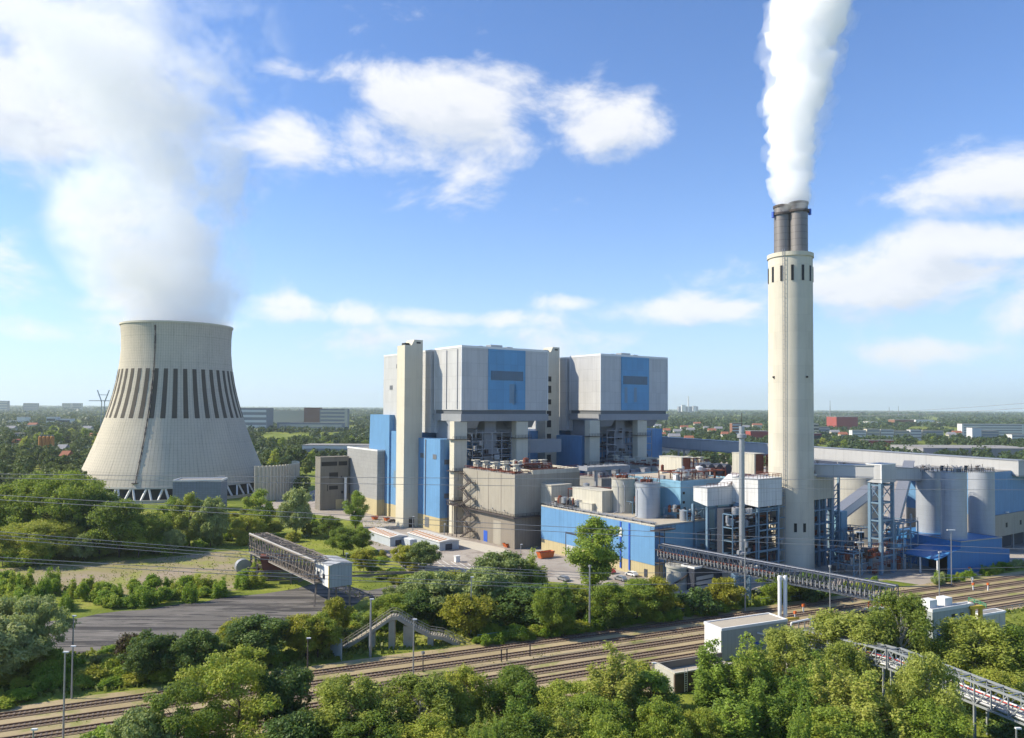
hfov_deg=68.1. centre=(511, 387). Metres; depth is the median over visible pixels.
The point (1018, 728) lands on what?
lamp post
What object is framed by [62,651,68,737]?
lamp post
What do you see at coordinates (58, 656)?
green bush
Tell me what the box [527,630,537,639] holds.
sapling clump
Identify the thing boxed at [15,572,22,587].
sapling clump
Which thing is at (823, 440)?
distant tree
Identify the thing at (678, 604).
yellow green bush
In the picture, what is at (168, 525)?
broadleaf tree
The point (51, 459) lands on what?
distant tree
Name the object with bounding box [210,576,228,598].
sapling clump
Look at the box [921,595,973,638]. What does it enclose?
valve house
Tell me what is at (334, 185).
sky
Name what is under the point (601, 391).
boiler house
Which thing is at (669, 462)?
roof cabin
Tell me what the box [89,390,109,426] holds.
power pylon
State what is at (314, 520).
sapling clump
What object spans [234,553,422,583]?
stacker machine
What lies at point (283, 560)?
overhead wire
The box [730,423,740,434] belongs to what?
brick tower
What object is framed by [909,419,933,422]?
white hall
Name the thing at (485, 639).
green bush
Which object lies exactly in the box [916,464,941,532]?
silo
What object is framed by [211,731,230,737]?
green bush
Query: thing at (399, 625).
green bush
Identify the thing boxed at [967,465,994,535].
silo
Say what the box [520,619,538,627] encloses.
green bush
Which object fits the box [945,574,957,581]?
green bush
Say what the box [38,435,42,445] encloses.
orange silo
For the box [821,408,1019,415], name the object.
overhead wire
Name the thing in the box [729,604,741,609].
green bush
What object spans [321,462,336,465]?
window
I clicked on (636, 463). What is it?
filter building
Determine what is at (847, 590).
conveyor bridge
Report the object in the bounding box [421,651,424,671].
signal
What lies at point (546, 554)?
waste skip
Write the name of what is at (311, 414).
red brown block
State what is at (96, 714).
railway track
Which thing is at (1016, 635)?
broadleaf tree
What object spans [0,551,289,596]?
field
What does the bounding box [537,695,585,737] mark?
tree
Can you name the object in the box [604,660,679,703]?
broadleaf tree
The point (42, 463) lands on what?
distant tree
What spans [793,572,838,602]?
dark bush
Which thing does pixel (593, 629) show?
sapling clump
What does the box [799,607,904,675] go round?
birch tree
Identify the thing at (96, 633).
coal yard
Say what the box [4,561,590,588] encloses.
overhead wire
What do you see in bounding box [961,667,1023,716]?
broadleaf tree
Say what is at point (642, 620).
green bush
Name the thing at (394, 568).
green bush
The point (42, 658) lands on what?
yellow green bush
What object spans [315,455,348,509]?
office workshop
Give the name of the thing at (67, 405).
tower block
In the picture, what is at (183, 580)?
green bush
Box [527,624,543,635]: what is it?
green bush
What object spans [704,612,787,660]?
pump station
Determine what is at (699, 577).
panel building
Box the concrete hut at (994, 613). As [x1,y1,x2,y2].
[975,608,1005,628]
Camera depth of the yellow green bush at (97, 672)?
141.59 m
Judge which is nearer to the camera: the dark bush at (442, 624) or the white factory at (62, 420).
the dark bush at (442, 624)
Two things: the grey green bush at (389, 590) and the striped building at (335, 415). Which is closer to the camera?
the grey green bush at (389, 590)
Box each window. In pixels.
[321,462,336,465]
[329,472,337,477]
[329,486,337,489]
[339,461,346,465]
[547,420,551,427]
[547,455,551,462]
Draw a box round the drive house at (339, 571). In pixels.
[313,555,352,605]
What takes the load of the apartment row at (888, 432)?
on the ground at (84, 609)
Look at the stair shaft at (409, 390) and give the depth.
327.05 m
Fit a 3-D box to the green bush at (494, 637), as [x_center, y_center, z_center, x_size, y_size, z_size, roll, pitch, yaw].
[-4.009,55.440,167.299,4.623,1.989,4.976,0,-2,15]
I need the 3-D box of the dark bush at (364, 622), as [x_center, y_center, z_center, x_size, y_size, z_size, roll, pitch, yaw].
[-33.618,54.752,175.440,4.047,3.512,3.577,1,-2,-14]
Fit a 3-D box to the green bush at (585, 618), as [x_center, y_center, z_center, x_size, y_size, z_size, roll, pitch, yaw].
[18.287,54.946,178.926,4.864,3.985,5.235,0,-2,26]
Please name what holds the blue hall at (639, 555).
on the plant yard at (557, 562)
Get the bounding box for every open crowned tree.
[127,675,223,737]
[173,643,287,737]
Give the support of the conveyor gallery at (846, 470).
attached to the transfer tower at (882, 470)
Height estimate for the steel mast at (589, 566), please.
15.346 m
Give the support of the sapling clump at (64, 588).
on the ground at (84, 609)
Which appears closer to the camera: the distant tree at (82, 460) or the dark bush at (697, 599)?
the dark bush at (697, 599)
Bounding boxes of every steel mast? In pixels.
[588,565,590,626]
[744,539,745,610]
[828,565,830,612]
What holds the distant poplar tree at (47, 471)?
on the ground at (84, 609)
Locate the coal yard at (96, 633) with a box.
[45,584,364,653]
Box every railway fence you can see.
[479,593,801,634]
[997,603,1023,609]
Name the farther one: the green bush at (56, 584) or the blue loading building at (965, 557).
the blue loading building at (965, 557)
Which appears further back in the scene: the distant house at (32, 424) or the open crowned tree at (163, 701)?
the distant house at (32, 424)
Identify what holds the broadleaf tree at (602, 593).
on the ground at (84, 609)
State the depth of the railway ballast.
157.10 m
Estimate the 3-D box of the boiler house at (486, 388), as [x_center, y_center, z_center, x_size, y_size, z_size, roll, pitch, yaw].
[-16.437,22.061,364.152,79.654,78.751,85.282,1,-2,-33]
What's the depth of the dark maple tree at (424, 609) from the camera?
176.65 m
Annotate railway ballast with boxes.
[0,571,1023,737]
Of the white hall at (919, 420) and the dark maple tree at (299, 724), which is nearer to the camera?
the dark maple tree at (299, 724)
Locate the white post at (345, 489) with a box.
[344,478,346,508]
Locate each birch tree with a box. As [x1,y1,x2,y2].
[301,672,391,737]
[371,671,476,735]
[747,624,824,689]
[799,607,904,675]
[818,639,868,700]
[857,587,948,685]
[881,648,971,735]
[920,613,1023,683]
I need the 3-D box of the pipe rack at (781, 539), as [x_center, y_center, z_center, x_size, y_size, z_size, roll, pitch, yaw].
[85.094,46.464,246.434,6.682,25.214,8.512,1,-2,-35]
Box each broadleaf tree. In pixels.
[0,468,121,532]
[0,482,49,538]
[0,518,84,556]
[0,544,13,565]
[82,498,162,557]
[92,544,109,558]
[113,514,162,556]
[151,516,177,536]
[219,636,244,659]
[228,512,268,537]
[263,523,284,532]
[293,610,344,656]
[312,515,343,537]
[324,526,362,555]
[326,709,408,737]
[354,526,373,548]
[361,593,418,622]
[397,709,472,737]
[441,662,495,734]
[464,707,560,737]
[479,663,546,720]
[530,583,571,629]
[531,678,593,726]
[554,583,604,612]
[565,690,634,737]
[579,712,633,737]
[586,581,638,619]
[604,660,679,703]
[608,576,669,617]
[629,698,694,737]
[681,706,723,737]
[754,572,809,599]
[784,702,887,737]
[887,695,975,737]
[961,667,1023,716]
[972,623,1023,677]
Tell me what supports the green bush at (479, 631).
on the ground at (84, 609)
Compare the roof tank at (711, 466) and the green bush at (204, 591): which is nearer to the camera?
the green bush at (204, 591)
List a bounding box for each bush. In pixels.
[0,568,16,579]
[0,578,7,594]
[0,672,30,686]
[0,695,19,709]
[2,544,45,566]
[3,686,46,695]
[8,687,37,702]
[9,676,31,688]
[12,658,42,672]
[13,589,36,599]
[14,573,26,582]
[27,536,57,564]
[28,673,55,689]
[29,655,46,661]
[30,576,55,600]
[30,657,70,670]
[40,647,63,660]
[42,669,70,676]
[48,673,74,690]
[49,652,63,660]
[51,578,61,594]
[59,654,85,666]
[65,673,99,687]
[66,664,90,674]
[73,581,90,600]
[73,667,85,676]
[74,663,111,680]
[80,730,96,737]
[87,652,116,664]
[92,723,113,737]
[93,589,115,605]
[93,676,125,690]
[95,581,116,591]
[95,644,116,654]
[99,656,122,669]
[100,594,121,607]
[106,664,132,677]
[119,672,146,686]
[120,593,139,608]
[125,578,141,589]
[133,584,156,593]
[139,667,167,682]
[142,573,163,587]
[148,668,175,681]
[149,531,175,555]
[151,586,172,604]
[157,587,178,599]
[167,666,183,679]
[169,582,177,589]
[175,575,193,586]
[175,585,185,598]
[179,531,189,547]
[190,539,207,549]
[197,586,212,596]
[200,537,211,545]
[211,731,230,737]
[219,529,234,540]
[228,657,257,669]
[234,533,253,545]
[235,568,248,579]
[253,654,274,666]
[269,651,288,666]
[283,646,300,661]
[285,531,301,542]
[309,521,321,534]
[339,631,349,642]
[348,629,367,645]
[349,612,358,619]
[349,620,360,629]
[351,609,368,622]
[358,617,373,630]
[373,556,389,561]
[373,572,388,578]
[376,558,385,564]
[378,549,386,555]
[380,621,403,630]
[381,585,395,596]
[387,567,406,570]
[388,576,403,583]
[392,584,408,595]
[406,564,418,570]
[414,619,431,631]
[425,614,441,625]
[433,616,449,629]
[443,569,461,579]
[445,625,461,630]
[471,637,480,642]
[475,623,489,635]
[480,633,492,645]
[483,622,507,634]
[488,619,504,626]
[489,633,498,644]
[494,616,510,624]
[502,623,527,633]
[502,631,511,641]
[508,625,529,640]
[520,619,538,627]
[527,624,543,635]
[529,620,542,625]
[537,627,547,638]
[542,628,552,637]
[551,627,563,636]
[564,628,576,634]
[570,619,595,631]
[571,624,584,633]
[574,610,586,618]
[580,612,597,623]
[594,616,617,628]
[610,613,627,628]
[633,617,645,624]
[646,608,666,621]
[646,611,664,622]
[665,611,677,621]
[673,608,683,619]
[675,586,722,615]
[675,601,683,609]
[692,607,721,616]
[718,602,730,612]
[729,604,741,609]
[740,598,748,607]
[752,596,761,606]
[771,593,791,602]
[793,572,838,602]
[930,574,946,584]
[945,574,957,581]
[959,572,965,581]
[976,713,1023,736]
[981,717,1023,737]
[985,565,1000,574]
[998,561,1008,568]
[1006,564,1014,570]
[1008,559,1021,567]
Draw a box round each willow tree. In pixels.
[0,592,81,651]
[0,612,51,675]
[58,547,75,557]
[70,532,97,560]
[96,543,120,555]
[105,704,175,737]
[161,528,186,553]
[189,495,230,545]
[276,486,312,531]
[400,569,462,613]
[405,540,443,568]
[447,565,517,604]
[470,549,535,583]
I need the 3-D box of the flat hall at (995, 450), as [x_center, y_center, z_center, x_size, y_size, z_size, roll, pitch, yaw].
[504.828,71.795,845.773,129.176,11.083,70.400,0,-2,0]
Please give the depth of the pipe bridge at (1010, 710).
120.09 m
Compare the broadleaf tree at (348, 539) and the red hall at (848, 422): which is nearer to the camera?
the broadleaf tree at (348, 539)
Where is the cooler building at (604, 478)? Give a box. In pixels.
[580,466,658,487]
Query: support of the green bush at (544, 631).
on the railway ballast
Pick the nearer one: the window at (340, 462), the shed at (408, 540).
the shed at (408, 540)
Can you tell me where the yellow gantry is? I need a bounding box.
[969,605,984,635]
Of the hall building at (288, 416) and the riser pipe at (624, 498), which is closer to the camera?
the riser pipe at (624, 498)
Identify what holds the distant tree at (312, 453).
on the ground at (84, 609)
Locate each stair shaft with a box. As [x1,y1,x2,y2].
[395,340,422,527]
[536,347,559,464]
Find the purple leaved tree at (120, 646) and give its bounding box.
[111,632,138,664]
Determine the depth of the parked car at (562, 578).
226.51 m
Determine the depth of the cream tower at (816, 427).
1302.40 m
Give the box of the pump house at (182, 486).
[173,476,227,510]
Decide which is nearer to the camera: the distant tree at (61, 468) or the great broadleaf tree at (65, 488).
the great broadleaf tree at (65, 488)
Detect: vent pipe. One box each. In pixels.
[777,575,781,616]
[783,575,787,617]
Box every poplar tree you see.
[0,451,11,459]
[1,429,10,439]
[1,444,19,462]
[8,456,33,476]
[12,444,35,458]
[18,431,33,438]
[29,444,38,455]
[36,452,44,467]
[40,468,53,494]
[48,468,59,478]
[62,446,79,457]
[69,433,84,443]
[70,440,81,448]
[77,435,91,446]
[89,432,96,442]
[155,495,188,529]
[169,491,204,545]
[211,534,223,544]
[240,488,276,529]
[257,441,266,449]
[257,453,265,465]
[284,437,291,445]
[324,435,333,441]
[342,490,369,527]
[466,710,487,737]
[488,714,501,737]
[503,677,544,737]
[519,548,549,584]
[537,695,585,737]
[547,581,576,635]
[562,515,625,589]
[583,640,642,724]
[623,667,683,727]
[689,639,744,708]
[692,685,760,737]
[721,631,776,700]
[736,676,782,737]
[749,640,780,703]
[762,664,822,737]
[786,689,812,737]
[790,648,833,696]
[805,654,866,726]
[833,667,915,737]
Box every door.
[395,540,400,545]
[409,517,413,526]
[445,543,451,549]
[483,530,486,541]
[493,520,500,544]
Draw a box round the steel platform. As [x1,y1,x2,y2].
[579,462,629,485]
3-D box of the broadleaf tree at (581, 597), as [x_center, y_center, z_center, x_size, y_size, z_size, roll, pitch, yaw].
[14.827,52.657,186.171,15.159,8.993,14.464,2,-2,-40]
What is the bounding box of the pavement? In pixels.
[407,533,509,553]
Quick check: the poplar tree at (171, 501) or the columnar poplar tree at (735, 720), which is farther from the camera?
the poplar tree at (171, 501)
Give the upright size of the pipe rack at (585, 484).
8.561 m
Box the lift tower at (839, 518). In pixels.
[823,478,846,562]
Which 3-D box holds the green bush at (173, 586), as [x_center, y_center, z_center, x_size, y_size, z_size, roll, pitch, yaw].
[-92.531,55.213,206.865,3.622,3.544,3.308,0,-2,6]
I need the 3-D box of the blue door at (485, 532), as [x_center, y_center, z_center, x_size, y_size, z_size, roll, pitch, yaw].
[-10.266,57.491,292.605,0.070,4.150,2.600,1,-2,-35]
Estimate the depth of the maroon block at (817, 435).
1130.13 m
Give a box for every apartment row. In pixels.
[849,430,865,436]
[864,429,879,435]
[880,429,893,438]
[894,430,908,436]
[906,429,921,440]
[921,430,943,440]
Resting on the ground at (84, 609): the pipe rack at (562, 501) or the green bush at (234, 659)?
the green bush at (234, 659)
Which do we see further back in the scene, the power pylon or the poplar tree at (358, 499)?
the power pylon
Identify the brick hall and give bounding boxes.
[888,419,913,424]
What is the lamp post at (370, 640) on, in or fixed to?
on the ground at (84, 609)
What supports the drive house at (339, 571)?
on the coal yard at (96, 633)
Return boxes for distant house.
[27,423,38,426]
[57,444,69,449]
[59,451,73,455]
[83,426,93,429]
[668,433,680,436]
[673,429,681,432]
[752,423,761,428]
[829,430,839,435]
[838,432,847,437]
[946,432,956,437]
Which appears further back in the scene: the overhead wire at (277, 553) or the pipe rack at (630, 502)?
the pipe rack at (630, 502)
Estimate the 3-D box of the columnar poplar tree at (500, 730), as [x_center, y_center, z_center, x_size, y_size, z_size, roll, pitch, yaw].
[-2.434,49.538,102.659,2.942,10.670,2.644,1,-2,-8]
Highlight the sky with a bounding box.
[0,0,1023,410]
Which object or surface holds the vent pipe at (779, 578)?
on the pump station at (727, 632)
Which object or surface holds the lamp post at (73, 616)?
on the ground at (84, 609)
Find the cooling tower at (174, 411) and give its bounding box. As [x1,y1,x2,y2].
[82,320,261,503]
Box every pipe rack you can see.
[467,429,529,465]
[509,457,551,469]
[551,495,580,509]
[568,483,611,498]
[600,428,651,463]
[627,496,634,513]
[658,464,725,480]
[663,505,704,520]
[693,527,716,560]
[722,506,778,572]
[769,492,784,570]
[827,524,867,559]
[829,544,869,576]
[872,514,918,571]
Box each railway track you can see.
[0,574,1023,719]
[0,580,1023,731]
[0,587,1023,737]
[176,600,1023,737]
[180,594,1023,730]
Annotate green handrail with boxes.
[968,597,986,607]
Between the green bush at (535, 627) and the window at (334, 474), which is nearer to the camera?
the green bush at (535, 627)
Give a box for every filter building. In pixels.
[457,459,579,548]
[605,455,710,473]
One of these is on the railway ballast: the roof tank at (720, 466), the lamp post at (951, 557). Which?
the lamp post at (951, 557)
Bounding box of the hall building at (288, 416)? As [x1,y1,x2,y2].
[273,410,303,423]
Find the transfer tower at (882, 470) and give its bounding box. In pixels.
[862,462,902,574]
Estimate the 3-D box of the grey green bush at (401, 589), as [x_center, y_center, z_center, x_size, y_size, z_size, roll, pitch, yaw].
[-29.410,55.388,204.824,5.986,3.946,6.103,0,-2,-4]
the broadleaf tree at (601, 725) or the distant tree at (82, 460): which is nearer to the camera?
the broadleaf tree at (601, 725)
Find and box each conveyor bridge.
[249,532,331,583]
[657,543,899,621]
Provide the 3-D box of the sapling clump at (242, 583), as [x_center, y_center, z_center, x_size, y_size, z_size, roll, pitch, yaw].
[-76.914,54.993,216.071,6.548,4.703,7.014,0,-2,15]
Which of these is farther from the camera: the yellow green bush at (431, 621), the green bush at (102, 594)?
the green bush at (102, 594)
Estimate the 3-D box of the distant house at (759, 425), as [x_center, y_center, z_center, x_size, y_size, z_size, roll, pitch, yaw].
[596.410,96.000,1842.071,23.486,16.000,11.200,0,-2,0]
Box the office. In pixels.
[277,422,344,431]
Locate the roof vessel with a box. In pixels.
[679,509,686,520]
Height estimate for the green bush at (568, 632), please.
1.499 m
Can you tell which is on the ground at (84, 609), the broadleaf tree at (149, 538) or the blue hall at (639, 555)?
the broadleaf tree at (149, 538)
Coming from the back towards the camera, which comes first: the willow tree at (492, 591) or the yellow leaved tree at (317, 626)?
the willow tree at (492, 591)
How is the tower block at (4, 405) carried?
on the ground at (84, 609)
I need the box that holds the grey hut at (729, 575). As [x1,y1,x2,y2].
[722,564,759,585]
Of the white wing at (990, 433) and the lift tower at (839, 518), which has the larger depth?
the white wing at (990, 433)
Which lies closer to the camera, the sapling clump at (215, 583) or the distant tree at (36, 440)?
the sapling clump at (215, 583)
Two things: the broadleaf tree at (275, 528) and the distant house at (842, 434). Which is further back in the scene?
the distant house at (842, 434)
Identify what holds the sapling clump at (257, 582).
on the ground at (84, 609)
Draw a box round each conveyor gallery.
[662,436,1020,526]
[814,464,873,478]
[826,485,875,516]
[887,460,914,531]
[896,467,925,480]
[1018,460,1023,476]
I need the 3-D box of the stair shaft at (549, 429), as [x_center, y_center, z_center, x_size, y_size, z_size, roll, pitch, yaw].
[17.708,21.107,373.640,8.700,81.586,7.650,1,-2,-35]
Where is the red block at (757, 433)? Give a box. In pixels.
[745,430,767,438]
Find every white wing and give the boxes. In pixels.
[981,430,998,437]
[1006,434,1023,442]
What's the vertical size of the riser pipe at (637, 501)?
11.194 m
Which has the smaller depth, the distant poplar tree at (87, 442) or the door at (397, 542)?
the door at (397, 542)
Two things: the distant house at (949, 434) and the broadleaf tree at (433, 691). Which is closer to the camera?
the broadleaf tree at (433, 691)
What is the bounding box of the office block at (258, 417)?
[241,408,273,431]
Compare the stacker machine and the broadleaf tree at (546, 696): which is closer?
the broadleaf tree at (546, 696)
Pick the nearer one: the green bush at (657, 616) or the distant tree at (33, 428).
the green bush at (657, 616)
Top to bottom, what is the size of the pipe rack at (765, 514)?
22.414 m
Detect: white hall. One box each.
[302,443,368,453]
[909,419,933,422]
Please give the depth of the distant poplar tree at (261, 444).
743.18 m
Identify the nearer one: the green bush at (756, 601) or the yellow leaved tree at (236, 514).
the green bush at (756, 601)
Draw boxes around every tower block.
[0,401,9,410]
[23,403,38,411]
[62,403,71,408]
[72,403,82,410]
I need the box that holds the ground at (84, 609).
[0,405,1023,737]
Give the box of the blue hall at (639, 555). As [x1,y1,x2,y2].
[541,502,705,577]
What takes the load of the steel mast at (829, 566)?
on the railway ballast
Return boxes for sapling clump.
[2,587,18,598]
[4,569,15,594]
[12,585,36,593]
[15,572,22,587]
[20,567,35,589]
[43,565,62,587]
[58,590,75,611]
[62,583,70,594]
[67,578,77,598]
[79,574,94,591]
[87,581,107,601]
[110,583,125,598]
[128,582,141,593]
[130,548,153,553]
[133,585,153,608]
[163,576,174,587]
[180,582,199,603]
[193,574,212,588]
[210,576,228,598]
[212,578,228,591]
[230,571,250,589]
[248,569,267,588]
[249,561,256,574]
[311,514,319,523]
[495,632,505,644]
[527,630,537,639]
[589,623,601,631]
[594,620,605,630]
[625,613,634,624]
[683,605,694,616]
[758,596,773,603]
[761,597,766,604]
[964,569,975,578]
[979,565,994,574]
[982,570,990,575]
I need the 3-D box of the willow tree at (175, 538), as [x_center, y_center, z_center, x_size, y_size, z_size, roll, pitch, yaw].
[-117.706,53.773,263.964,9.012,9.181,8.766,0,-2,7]
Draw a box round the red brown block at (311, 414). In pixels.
[304,408,321,421]
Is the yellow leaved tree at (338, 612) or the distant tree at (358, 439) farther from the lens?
the distant tree at (358, 439)
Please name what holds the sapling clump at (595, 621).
on the railway ballast
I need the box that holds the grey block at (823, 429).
[819,427,829,432]
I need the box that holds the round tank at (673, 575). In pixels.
[665,558,690,589]
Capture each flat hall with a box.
[662,448,701,455]
[814,460,859,463]
[891,445,1023,457]
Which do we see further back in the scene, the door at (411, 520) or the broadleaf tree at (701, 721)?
the door at (411, 520)
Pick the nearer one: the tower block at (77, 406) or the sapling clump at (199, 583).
the sapling clump at (199, 583)
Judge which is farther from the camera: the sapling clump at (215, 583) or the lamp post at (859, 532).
the lamp post at (859, 532)
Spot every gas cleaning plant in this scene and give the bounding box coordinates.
[616,471,781,577]
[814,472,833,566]
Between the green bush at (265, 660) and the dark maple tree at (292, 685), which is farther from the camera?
the green bush at (265, 660)
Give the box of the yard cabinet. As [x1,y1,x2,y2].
[454,555,459,561]
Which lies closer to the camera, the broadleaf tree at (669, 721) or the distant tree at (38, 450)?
the broadleaf tree at (669, 721)
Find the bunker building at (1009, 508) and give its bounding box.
[906,465,1023,547]
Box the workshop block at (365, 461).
[347,446,384,515]
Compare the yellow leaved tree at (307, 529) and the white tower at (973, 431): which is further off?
the white tower at (973, 431)
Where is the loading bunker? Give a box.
[654,652,732,693]
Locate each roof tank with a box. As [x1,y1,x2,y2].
[690,463,706,473]
[698,463,714,474]
[706,463,722,475]
[715,463,731,475]
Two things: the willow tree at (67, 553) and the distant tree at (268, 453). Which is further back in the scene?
the distant tree at (268, 453)
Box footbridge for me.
[342,608,470,648]
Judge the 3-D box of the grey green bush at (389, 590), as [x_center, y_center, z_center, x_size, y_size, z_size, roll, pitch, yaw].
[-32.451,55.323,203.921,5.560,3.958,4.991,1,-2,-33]
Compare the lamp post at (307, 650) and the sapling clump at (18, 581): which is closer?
the lamp post at (307, 650)
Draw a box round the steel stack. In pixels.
[737,413,747,585]
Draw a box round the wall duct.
[528,438,560,452]
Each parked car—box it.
[557,575,569,580]
[614,575,626,581]
[625,571,637,576]
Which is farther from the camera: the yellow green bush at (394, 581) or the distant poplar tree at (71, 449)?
the distant poplar tree at (71, 449)
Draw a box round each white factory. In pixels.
[17,417,30,420]
[46,417,59,422]
[57,418,74,423]
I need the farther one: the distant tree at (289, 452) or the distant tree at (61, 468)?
the distant tree at (289, 452)
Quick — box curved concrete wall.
[254,460,299,500]
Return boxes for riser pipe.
[614,480,618,512]
[620,482,624,512]
[632,484,637,517]
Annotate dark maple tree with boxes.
[62,483,120,533]
[116,628,178,680]
[166,626,227,669]
[222,613,292,658]
[256,665,314,726]
[260,708,331,737]
[394,587,439,620]
[492,582,577,624]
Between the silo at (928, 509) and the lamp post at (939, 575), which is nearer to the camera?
the lamp post at (939, 575)
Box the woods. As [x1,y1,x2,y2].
[0,405,1023,466]
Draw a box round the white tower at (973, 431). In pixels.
[966,427,980,437]
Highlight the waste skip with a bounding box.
[536,550,554,558]
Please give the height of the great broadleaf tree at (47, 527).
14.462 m
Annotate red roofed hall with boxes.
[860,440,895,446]
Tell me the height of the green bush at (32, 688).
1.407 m
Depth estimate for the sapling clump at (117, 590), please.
202.00 m
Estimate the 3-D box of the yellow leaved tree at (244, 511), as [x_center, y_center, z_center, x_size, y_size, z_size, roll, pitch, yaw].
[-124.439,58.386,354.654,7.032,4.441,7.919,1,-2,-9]
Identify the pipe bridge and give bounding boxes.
[802,627,896,696]
[887,647,1023,737]
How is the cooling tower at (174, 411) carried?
on the ground at (84, 609)
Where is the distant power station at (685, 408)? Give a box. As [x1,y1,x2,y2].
[677,396,697,412]
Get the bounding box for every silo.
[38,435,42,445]
[42,435,45,447]
[46,435,49,446]
[50,435,54,445]
[611,472,635,512]
[635,476,660,518]
[835,478,878,544]
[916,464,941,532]
[940,465,967,539]
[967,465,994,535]
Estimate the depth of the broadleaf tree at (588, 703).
112.25 m
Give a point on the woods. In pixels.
(86, 415)
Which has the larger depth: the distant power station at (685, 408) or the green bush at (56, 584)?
the distant power station at (685, 408)
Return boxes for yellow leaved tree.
[120,546,132,553]
[215,615,245,642]
[228,512,239,517]
[238,507,249,512]
[281,613,328,655]
[301,523,314,536]
[321,595,353,634]
[349,548,378,570]
[390,544,416,566]
[436,593,500,635]
[638,575,680,611]
[703,576,746,606]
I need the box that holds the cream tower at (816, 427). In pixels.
[814,423,818,432]
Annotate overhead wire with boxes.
[0,531,584,572]
[0,535,588,575]
[0,557,578,584]
[1,495,1015,548]
[3,539,590,578]
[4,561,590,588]
[7,500,1023,554]
[12,478,971,489]
[23,474,991,479]
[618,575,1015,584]
[678,567,1012,572]
[814,403,1021,412]
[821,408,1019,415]
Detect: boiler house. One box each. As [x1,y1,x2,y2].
[369,345,547,533]
[528,353,667,475]
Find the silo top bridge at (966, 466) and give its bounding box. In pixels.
[920,464,992,472]
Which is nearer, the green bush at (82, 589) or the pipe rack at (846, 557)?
the green bush at (82, 589)
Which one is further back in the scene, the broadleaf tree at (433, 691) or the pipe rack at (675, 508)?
the pipe rack at (675, 508)
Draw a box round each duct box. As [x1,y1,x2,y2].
[541,482,571,504]
[555,497,594,510]
[572,486,612,512]
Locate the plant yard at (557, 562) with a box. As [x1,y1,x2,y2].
[261,454,1023,593]
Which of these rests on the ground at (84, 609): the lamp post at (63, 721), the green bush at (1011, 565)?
the green bush at (1011, 565)
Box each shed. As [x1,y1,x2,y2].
[369,527,407,546]
[402,537,416,545]
[407,530,458,550]
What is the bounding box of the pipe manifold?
[786,617,813,645]
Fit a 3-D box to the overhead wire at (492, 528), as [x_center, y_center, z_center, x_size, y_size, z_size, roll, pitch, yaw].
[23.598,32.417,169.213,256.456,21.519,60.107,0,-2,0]
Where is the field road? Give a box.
[365,585,397,600]
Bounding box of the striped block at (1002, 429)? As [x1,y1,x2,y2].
[957,423,1023,436]
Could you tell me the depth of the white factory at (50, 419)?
1857.80 m
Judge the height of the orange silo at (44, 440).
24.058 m
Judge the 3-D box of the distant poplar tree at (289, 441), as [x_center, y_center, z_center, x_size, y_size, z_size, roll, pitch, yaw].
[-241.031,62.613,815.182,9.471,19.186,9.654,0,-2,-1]
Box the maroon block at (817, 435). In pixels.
[814,433,821,443]
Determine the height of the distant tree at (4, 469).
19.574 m
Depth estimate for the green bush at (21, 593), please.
192.19 m
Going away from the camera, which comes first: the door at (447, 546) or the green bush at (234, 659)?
the green bush at (234, 659)
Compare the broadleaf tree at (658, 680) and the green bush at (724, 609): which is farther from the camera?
the green bush at (724, 609)
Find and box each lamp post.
[31,728,37,737]
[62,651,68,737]
[71,645,75,698]
[72,615,76,655]
[307,637,310,667]
[369,598,373,656]
[412,619,416,673]
[470,576,473,632]
[855,531,863,577]
[938,552,941,595]
[947,530,954,584]
[1014,727,1021,737]
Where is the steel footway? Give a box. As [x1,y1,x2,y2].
[446,501,462,536]
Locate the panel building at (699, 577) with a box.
[681,561,717,589]
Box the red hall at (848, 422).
[826,416,857,428]
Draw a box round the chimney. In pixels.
[767,200,814,571]
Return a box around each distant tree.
[0,461,9,475]
[0,471,11,485]
[1,446,12,459]
[3,467,27,486]
[4,432,16,442]
[4,458,14,471]
[16,454,37,469]
[18,436,33,449]
[26,426,36,433]
[32,446,44,468]
[33,432,40,440]
[34,433,46,444]
[35,427,42,432]
[39,447,59,458]
[40,455,54,472]
[42,444,55,456]
[42,456,58,467]
[46,430,57,441]
[51,465,68,476]
[52,431,64,442]
[56,454,72,465]
[60,463,76,470]
[63,434,71,443]
[69,453,81,461]
[72,457,86,471]
[78,469,90,485]
[80,448,89,454]
[81,427,89,437]
[94,425,99,431]
[261,448,273,464]
[265,450,271,464]
[266,437,273,444]
[266,450,279,464]
[276,438,285,445]
[276,455,298,464]
[282,448,293,462]
[293,447,306,465]
[293,474,310,492]
[301,458,314,473]
[306,449,315,463]
[307,437,317,443]
[316,450,327,455]
[328,449,336,455]
[344,437,356,443]
[356,436,364,443]
[820,437,826,442]
[840,439,846,445]
[973,438,982,443]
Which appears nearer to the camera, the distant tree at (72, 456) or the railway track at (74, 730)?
the railway track at (74, 730)
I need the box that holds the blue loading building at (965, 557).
[888,527,1009,574]
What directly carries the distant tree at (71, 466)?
on the ground at (84, 609)
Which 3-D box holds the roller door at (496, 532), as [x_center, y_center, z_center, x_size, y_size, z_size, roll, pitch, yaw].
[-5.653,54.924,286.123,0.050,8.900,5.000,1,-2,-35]
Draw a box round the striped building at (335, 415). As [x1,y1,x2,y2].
[320,409,348,428]
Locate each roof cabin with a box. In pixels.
[659,455,697,473]
[732,452,767,473]
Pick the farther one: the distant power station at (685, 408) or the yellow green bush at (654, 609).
the distant power station at (685, 408)
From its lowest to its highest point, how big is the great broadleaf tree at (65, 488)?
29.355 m
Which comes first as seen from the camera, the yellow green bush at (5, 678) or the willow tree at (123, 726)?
the willow tree at (123, 726)

